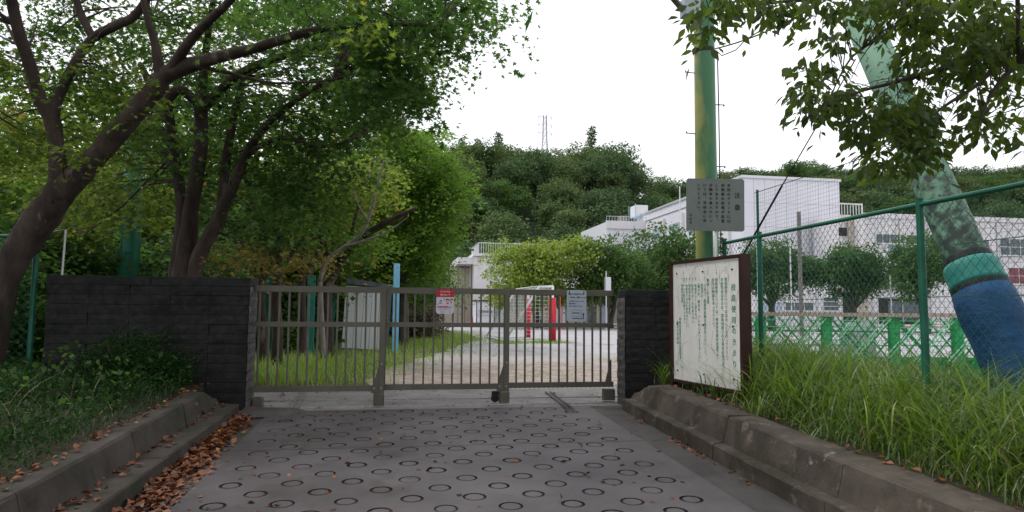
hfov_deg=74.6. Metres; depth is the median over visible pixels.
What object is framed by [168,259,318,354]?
shrub
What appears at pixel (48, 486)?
kerb
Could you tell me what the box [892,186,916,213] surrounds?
hillside tree
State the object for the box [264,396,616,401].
gate rail
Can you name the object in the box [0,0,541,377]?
maple tree
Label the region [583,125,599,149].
conifer
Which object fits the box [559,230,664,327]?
yard tree
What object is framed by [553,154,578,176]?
hillside tree
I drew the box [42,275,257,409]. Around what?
granite wall
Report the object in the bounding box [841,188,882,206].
hillside tree
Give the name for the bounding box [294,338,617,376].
lawn grass
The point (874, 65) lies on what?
strut pole
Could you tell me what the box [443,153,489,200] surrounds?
hillside tree
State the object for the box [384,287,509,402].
gate leaf
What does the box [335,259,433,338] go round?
shrub
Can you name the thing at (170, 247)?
shrub
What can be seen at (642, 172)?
hillside tree
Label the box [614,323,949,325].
yard terrace
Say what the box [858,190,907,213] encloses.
hillside tree
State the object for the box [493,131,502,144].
conifer
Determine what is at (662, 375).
grass clump
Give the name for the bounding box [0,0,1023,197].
sky
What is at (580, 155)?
hillside tree
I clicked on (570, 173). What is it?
hillside tree
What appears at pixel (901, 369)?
tall grass
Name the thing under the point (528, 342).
lawn grass
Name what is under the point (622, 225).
block
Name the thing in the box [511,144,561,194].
hillside tree
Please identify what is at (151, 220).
background tree
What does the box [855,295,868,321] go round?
door
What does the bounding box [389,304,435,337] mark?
shrub
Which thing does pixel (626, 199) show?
hillside tree
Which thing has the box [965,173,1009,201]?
hillside tree
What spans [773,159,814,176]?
hillside tree
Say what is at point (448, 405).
gate rail
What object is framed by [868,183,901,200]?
hillside tree
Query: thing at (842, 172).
hillside tree
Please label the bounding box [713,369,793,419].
grass clump
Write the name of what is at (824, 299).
window
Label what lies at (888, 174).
hillside tree
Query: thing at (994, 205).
hillside tree
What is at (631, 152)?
hillside tree
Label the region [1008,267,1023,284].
window
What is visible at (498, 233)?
hillside tree
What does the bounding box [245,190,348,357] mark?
slim tree
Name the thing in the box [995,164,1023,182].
hillside tree
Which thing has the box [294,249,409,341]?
shrub
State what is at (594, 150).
hillside tree
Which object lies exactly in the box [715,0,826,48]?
cable
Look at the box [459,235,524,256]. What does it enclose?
hillside tree
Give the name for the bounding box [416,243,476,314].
background tree
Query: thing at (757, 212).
sports net
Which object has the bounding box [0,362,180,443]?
bank weeds
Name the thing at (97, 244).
shrub
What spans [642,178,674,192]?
hillside tree
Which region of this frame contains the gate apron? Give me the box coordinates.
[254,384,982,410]
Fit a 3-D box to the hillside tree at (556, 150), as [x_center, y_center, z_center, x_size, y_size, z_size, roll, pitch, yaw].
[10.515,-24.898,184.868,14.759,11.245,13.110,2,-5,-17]
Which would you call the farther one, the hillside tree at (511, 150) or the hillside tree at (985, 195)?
the hillside tree at (985, 195)
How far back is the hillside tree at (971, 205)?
194.62 m
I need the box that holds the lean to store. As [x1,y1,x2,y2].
[473,300,495,322]
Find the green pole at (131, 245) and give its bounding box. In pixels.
[118,137,145,275]
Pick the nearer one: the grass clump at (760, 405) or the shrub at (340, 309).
the grass clump at (760, 405)
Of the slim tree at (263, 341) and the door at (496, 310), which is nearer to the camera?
the slim tree at (263, 341)
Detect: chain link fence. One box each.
[0,234,40,377]
[722,181,1023,419]
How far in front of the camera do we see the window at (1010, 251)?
67.48 m
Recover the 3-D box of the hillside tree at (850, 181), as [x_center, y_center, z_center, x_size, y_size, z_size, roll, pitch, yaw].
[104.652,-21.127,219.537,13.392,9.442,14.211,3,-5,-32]
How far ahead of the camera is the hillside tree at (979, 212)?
178.12 m
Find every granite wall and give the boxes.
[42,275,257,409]
[617,290,669,408]
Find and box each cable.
[0,111,35,129]
[0,117,33,134]
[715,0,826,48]
[716,21,775,55]
[782,59,855,185]
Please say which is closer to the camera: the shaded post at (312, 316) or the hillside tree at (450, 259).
the shaded post at (312, 316)
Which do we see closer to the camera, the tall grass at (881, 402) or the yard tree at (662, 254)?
the tall grass at (881, 402)
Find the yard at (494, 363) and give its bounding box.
[365,327,980,384]
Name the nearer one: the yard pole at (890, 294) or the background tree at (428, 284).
the background tree at (428, 284)
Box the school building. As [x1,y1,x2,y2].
[854,213,1023,323]
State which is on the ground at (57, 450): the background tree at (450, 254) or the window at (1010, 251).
the background tree at (450, 254)
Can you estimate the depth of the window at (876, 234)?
65.20 m
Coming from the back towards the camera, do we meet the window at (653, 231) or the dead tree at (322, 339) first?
the window at (653, 231)
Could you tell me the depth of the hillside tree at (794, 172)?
224.26 m
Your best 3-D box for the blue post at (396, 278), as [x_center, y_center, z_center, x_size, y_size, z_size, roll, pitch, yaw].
[-3.193,1.438,18.480,0.170,2.457,0.170,1,-5,-9]
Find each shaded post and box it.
[265,257,272,354]
[306,275,315,354]
[332,293,335,340]
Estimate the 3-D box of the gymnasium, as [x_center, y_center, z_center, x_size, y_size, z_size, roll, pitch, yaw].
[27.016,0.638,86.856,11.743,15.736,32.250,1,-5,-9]
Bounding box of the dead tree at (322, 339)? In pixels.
[318,152,405,358]
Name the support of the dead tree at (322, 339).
on the lawn at (359, 375)
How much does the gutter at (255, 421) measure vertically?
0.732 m
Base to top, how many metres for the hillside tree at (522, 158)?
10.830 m
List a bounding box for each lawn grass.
[6,346,343,385]
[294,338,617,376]
[491,338,572,343]
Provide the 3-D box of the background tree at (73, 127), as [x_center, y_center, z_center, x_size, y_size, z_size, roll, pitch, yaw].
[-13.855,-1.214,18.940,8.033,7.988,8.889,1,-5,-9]
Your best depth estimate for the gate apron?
9.13 m
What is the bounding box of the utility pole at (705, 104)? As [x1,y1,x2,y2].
[671,0,725,258]
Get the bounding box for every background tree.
[0,56,160,272]
[0,60,252,253]
[0,74,162,245]
[0,78,231,275]
[68,44,322,321]
[147,86,403,319]
[209,99,421,312]
[259,106,481,336]
[358,200,479,309]
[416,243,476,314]
[435,236,465,284]
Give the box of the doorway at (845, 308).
[843,296,850,321]
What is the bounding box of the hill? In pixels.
[2,181,1013,311]
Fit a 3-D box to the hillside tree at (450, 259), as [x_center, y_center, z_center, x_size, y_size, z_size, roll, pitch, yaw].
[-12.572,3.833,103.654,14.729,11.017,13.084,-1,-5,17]
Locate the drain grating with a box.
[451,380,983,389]
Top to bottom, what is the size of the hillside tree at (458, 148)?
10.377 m
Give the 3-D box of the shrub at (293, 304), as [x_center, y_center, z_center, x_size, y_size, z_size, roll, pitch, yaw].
[-6.490,1.078,18.202,5.184,4.352,5.444,4,-6,-42]
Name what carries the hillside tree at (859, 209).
on the hill
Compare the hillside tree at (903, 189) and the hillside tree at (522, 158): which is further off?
the hillside tree at (903, 189)
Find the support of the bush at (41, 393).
on the ground at (57, 450)
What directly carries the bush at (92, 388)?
on the ground at (57, 450)
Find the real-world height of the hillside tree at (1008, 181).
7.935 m
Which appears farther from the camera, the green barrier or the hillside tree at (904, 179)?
the hillside tree at (904, 179)
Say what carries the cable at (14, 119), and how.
attached to the maple tree at (358, 33)
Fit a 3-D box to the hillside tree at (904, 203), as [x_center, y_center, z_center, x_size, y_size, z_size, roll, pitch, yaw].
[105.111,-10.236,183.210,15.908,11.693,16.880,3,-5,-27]
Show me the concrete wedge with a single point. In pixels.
(253, 412)
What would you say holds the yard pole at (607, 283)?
on the yard at (494, 363)
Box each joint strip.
[289,392,306,407]
[545,391,574,409]
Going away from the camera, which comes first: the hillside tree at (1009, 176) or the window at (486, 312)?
the window at (486, 312)
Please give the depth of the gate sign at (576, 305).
8.98 m
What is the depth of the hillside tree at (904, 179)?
229.18 m
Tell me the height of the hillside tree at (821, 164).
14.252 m
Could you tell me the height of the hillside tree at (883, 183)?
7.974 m
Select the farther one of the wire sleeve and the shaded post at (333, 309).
the shaded post at (333, 309)
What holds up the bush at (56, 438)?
on the ground at (57, 450)
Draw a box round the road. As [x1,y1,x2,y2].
[170,406,754,511]
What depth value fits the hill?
151.56 m
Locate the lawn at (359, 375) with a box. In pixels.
[254,330,478,385]
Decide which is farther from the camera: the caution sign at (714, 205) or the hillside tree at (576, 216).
the hillside tree at (576, 216)
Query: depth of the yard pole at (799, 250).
33.72 m
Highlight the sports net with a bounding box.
[754,106,1023,377]
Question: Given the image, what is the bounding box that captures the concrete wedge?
[237,407,305,417]
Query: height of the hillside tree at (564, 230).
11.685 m
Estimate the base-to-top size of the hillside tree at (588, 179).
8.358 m
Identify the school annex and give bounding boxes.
[435,242,629,322]
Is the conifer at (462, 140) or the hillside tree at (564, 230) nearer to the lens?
the hillside tree at (564, 230)
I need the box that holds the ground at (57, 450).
[0,327,1023,510]
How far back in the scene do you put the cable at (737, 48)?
8.61 m
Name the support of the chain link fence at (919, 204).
on the ground at (57, 450)
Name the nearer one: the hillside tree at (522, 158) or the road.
the road
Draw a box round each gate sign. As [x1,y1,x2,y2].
[436,288,453,313]
[567,289,585,321]
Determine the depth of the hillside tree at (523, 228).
128.29 m
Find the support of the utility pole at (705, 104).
on the ground at (57, 450)
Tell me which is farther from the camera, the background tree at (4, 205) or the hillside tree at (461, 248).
the hillside tree at (461, 248)
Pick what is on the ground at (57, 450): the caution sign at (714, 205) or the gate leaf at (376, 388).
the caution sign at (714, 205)
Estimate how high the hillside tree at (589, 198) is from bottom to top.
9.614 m
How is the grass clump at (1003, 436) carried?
on the ground at (57, 450)
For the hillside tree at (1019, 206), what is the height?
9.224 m
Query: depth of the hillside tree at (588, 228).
126.00 m
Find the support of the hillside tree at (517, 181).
on the hill
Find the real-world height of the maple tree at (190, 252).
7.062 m
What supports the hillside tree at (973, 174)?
on the hill
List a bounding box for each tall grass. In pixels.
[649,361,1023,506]
[657,328,1023,496]
[758,339,1023,400]
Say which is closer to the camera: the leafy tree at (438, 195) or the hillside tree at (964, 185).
the leafy tree at (438, 195)
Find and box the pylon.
[538,115,551,151]
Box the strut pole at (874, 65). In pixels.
[843,0,1023,399]
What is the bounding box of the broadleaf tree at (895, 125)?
[668,0,1023,190]
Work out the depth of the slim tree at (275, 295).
11.91 m
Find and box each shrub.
[0,208,154,353]
[0,229,79,374]
[7,226,145,328]
[7,266,84,374]
[39,233,151,275]
[76,237,268,314]
[116,224,289,351]
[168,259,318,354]
[223,222,392,353]
[223,241,316,345]
[285,270,344,344]
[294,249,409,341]
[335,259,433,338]
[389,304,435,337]
[390,263,464,335]
[409,303,451,338]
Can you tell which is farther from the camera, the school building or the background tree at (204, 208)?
the school building
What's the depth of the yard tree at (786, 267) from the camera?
43.06 m
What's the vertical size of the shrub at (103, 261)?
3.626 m
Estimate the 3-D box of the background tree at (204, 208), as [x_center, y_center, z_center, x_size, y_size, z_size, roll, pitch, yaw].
[-9.251,-1.319,19.639,8.456,8.409,9.357,-1,-5,21]
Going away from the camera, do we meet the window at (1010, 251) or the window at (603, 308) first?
the window at (603, 308)
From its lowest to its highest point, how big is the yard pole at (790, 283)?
4.798 m
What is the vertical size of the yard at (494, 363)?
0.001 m
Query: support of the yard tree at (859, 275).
on the yard at (494, 363)
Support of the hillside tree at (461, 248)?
on the hill
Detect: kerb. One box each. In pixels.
[0,392,238,511]
[614,324,948,327]
[623,385,1023,511]
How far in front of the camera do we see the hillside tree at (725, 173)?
244.54 m
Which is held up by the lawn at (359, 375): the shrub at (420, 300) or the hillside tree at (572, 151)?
the shrub at (420, 300)
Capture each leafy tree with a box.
[231,148,417,357]
[339,115,489,344]
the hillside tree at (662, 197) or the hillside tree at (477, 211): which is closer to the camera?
the hillside tree at (477, 211)
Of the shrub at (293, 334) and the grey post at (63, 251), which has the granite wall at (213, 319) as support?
the grey post at (63, 251)
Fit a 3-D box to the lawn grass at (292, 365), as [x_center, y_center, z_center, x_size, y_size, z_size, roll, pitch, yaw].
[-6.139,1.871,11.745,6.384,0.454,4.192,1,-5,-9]
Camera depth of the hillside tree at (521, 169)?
159.64 m
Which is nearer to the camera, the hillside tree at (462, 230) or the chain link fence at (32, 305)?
the chain link fence at (32, 305)
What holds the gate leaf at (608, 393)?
on the gate apron
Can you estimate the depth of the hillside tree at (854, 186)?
214.98 m
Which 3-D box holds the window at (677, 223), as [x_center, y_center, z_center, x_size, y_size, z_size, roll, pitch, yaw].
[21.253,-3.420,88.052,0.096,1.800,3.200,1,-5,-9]
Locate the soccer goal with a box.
[486,285,560,341]
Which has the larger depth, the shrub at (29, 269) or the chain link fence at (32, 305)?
the shrub at (29, 269)
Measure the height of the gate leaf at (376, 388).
1.475 m
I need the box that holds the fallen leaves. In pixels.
[0,380,1021,511]
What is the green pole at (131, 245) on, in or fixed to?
on the lawn at (359, 375)
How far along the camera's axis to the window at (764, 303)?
60.59 m
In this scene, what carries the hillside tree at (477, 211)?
on the hill
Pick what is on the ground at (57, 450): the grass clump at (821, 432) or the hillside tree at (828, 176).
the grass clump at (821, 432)
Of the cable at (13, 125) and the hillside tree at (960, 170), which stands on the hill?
the hillside tree at (960, 170)
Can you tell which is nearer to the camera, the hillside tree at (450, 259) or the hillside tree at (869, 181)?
the hillside tree at (450, 259)
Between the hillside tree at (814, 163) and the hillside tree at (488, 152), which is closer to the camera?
the hillside tree at (488, 152)
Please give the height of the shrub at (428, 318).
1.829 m
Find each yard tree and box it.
[472,232,605,327]
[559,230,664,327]
[622,220,731,289]
[738,234,823,329]
[795,241,900,321]
[880,228,946,333]
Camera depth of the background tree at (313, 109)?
29.19 m
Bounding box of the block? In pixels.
[581,203,647,253]
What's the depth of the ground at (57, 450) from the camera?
5.15 m
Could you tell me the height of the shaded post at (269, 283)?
2.330 m
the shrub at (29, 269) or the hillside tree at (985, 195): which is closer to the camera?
the shrub at (29, 269)
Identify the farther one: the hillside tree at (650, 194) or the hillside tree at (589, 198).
the hillside tree at (650, 194)
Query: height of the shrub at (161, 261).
3.108 m
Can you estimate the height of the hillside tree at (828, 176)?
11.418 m
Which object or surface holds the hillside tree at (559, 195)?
on the hill
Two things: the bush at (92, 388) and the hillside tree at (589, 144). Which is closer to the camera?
the bush at (92, 388)
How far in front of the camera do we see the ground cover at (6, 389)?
5.74 m
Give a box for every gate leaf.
[251,285,385,406]
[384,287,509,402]
[509,289,614,399]
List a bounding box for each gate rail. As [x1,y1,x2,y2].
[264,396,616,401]
[270,402,616,407]
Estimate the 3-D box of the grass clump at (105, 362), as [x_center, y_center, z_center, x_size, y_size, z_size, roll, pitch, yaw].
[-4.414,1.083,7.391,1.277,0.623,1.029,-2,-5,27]
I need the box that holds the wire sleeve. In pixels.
[743,185,782,253]
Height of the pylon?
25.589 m
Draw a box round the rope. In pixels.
[717,60,721,255]
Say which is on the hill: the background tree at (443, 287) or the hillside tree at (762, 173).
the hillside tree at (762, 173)
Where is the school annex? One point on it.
(475, 279)
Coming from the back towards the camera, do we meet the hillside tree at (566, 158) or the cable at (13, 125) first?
the hillside tree at (566, 158)
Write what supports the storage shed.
on the lawn at (359, 375)
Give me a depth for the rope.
8.79 m
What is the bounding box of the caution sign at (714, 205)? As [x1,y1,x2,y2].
[686,178,743,256]
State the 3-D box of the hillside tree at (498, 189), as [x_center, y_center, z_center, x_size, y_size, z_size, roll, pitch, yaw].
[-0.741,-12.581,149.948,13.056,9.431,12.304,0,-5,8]
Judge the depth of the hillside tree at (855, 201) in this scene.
196.49 m
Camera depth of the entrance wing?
61.74 m
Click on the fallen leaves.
(162, 486)
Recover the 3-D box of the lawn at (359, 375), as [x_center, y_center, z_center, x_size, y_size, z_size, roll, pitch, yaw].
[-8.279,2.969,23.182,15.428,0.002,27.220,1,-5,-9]
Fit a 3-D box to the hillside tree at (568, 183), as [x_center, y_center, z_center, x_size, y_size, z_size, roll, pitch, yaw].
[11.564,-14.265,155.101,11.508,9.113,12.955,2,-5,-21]
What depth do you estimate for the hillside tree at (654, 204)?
161.25 m
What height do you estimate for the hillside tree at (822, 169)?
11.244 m
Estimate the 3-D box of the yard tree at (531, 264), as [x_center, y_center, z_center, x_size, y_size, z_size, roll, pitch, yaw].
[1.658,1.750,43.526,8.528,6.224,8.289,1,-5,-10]
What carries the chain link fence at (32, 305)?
on the ground at (57, 450)
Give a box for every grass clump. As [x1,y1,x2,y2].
[64,333,158,383]
[635,348,683,386]
[687,371,728,399]
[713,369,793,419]
[786,410,886,449]
[924,360,1023,476]
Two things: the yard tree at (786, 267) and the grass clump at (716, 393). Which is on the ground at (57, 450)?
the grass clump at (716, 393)
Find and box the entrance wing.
[751,203,878,323]
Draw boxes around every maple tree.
[0,0,481,293]
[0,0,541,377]
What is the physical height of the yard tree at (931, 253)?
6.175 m
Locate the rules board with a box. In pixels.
[669,254,752,403]
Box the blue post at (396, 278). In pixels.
[392,263,399,352]
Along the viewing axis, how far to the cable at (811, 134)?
8.17 m
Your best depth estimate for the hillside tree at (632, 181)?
180.47 m
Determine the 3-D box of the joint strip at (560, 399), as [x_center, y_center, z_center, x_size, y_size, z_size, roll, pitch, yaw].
[0.624,1.925,9.009,0.094,0.004,1.756,1,-4,-6]
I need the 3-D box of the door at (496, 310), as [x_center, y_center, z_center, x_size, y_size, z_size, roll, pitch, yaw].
[-1.147,4.919,56.542,0.641,1.446,0.076,1,-5,-9]
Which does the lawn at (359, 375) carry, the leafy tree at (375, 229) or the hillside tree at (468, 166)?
the leafy tree at (375, 229)
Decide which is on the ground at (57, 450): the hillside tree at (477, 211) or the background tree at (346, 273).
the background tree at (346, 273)
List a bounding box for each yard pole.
[604,271,610,329]
[679,186,680,219]
[789,239,792,335]
[797,212,803,335]
[889,275,891,312]
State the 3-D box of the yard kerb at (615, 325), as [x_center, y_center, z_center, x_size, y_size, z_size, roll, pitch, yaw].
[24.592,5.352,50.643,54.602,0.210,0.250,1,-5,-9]
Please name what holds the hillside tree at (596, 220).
on the hill
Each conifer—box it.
[458,137,465,143]
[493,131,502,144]
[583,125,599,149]
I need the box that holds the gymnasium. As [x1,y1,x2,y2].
[637,175,839,289]
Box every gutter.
[140,417,263,511]
[591,407,804,511]
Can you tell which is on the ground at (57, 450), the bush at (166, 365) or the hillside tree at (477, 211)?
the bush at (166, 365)
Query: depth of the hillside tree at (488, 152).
171.18 m
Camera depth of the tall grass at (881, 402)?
5.22 m
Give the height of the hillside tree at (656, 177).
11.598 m
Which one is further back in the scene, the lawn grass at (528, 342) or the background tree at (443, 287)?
the background tree at (443, 287)
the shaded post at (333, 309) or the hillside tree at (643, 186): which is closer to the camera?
the shaded post at (333, 309)
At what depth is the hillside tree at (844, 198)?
189.32 m
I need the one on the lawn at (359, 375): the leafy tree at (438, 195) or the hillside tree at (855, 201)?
the leafy tree at (438, 195)
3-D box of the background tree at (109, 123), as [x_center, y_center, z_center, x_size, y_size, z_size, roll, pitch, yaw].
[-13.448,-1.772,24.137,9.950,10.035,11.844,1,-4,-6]
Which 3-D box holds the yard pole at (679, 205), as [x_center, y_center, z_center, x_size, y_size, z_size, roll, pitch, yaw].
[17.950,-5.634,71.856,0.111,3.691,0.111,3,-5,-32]
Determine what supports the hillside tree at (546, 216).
on the hill
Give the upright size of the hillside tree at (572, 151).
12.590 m
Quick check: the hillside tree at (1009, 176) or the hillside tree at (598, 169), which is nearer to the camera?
the hillside tree at (598, 169)
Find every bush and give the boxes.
[0,371,97,406]
[1,417,78,443]
[27,372,155,401]
[59,326,201,391]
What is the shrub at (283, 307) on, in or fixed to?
on the lawn at (359, 375)
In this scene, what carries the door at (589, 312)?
in the school annex
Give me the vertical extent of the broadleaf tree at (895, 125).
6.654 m
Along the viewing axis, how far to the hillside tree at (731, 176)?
235.75 m
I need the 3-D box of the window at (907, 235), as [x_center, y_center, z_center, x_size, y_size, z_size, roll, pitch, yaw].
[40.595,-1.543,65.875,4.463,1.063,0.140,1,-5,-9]
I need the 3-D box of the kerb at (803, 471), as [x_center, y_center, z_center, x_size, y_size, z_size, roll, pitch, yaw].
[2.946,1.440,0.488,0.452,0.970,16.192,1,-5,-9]
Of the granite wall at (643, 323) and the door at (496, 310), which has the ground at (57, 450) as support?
the granite wall at (643, 323)
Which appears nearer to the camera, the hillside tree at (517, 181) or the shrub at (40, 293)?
the shrub at (40, 293)
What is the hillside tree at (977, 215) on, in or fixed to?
on the hill
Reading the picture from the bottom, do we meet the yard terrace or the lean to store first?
the yard terrace
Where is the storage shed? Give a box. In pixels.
[341,277,392,351]
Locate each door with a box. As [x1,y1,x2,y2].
[495,306,501,322]
[556,306,557,322]
[588,307,594,322]
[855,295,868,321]
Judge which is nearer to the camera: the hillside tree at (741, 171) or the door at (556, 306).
the door at (556, 306)
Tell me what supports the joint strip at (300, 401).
on the gate apron
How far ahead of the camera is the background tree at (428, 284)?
26.93 m
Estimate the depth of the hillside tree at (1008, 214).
184.22 m
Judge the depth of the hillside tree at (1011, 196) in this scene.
210.47 m
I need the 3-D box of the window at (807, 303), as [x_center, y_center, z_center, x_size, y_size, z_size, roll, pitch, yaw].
[26.069,4.617,60.920,3.037,0.907,0.140,1,-5,-9]
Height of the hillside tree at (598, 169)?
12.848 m
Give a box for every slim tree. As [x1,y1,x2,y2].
[199,195,316,365]
[213,196,331,365]
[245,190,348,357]
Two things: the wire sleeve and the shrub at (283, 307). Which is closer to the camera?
the wire sleeve
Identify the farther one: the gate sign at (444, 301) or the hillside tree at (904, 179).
the hillside tree at (904, 179)
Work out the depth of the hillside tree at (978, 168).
260.56 m
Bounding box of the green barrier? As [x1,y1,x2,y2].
[751,312,981,376]
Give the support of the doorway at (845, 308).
in the entrance wing
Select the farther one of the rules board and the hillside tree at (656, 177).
the hillside tree at (656, 177)
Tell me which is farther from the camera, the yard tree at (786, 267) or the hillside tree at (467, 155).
the hillside tree at (467, 155)
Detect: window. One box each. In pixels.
[479,310,493,314]
[602,307,607,322]
[652,229,661,240]
[669,222,679,234]
[763,302,782,311]
[784,302,814,311]
[822,297,840,311]
[875,233,904,244]
[906,234,932,244]
[999,238,1023,256]
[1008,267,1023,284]
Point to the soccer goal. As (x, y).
(529, 311)
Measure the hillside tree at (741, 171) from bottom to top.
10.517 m
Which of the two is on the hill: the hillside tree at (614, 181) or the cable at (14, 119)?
the hillside tree at (614, 181)
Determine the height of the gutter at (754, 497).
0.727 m
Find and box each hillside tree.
[430,249,456,307]
[436,235,472,263]
[439,209,476,240]
[442,161,489,192]
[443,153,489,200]
[446,141,481,154]
[449,137,511,184]
[453,144,487,177]
[455,195,502,231]
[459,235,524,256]
[463,208,536,255]
[480,177,535,213]
[481,208,532,246]
[484,157,547,190]
[489,172,539,204]
[491,141,521,172]
[506,151,542,186]
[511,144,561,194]
[528,179,589,220]
[529,200,568,235]
[534,204,589,242]
[536,175,585,209]
[536,217,585,254]
[537,147,568,183]
[547,155,592,191]
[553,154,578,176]
[563,140,595,159]
[567,149,619,171]
[567,186,619,226]
[571,220,613,235]
[574,145,638,199]
[575,159,607,190]
[581,141,618,152]
[581,147,613,177]
[581,200,636,228]
[589,168,636,202]
[595,185,634,214]
[601,139,650,169]
[609,163,648,198]
[620,188,674,215]
[622,161,654,196]
[632,158,651,185]
[636,195,677,203]
[638,175,685,200]
[640,175,676,198]
[641,190,670,204]
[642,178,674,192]
[717,169,737,178]
[717,172,739,178]
[731,164,755,177]
[743,166,785,176]
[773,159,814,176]
[778,159,823,177]
[801,159,825,172]
[808,164,840,177]
[812,160,830,169]
[815,172,851,193]
[822,168,853,178]
[832,176,854,196]
[839,190,860,214]
[840,177,870,196]
[840,202,872,215]
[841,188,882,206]
[844,173,872,192]
[844,196,863,210]
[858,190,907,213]
[867,178,898,190]
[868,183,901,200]
[868,196,915,213]
[877,169,904,185]
[888,182,913,200]
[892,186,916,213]
[895,177,910,191]
[949,165,972,177]
[954,174,983,202]
[959,167,1004,183]
[963,183,1004,209]
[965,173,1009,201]
[965,197,984,211]
[971,164,995,174]
[971,208,992,216]
[973,211,997,216]
[976,197,1017,216]
[982,202,1023,217]
[983,198,1023,217]
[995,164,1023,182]
[997,172,1022,183]
[999,177,1021,197]
[1000,183,1023,204]
[1009,188,1023,206]
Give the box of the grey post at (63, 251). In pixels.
[53,229,66,274]
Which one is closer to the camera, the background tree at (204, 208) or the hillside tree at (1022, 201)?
the background tree at (204, 208)

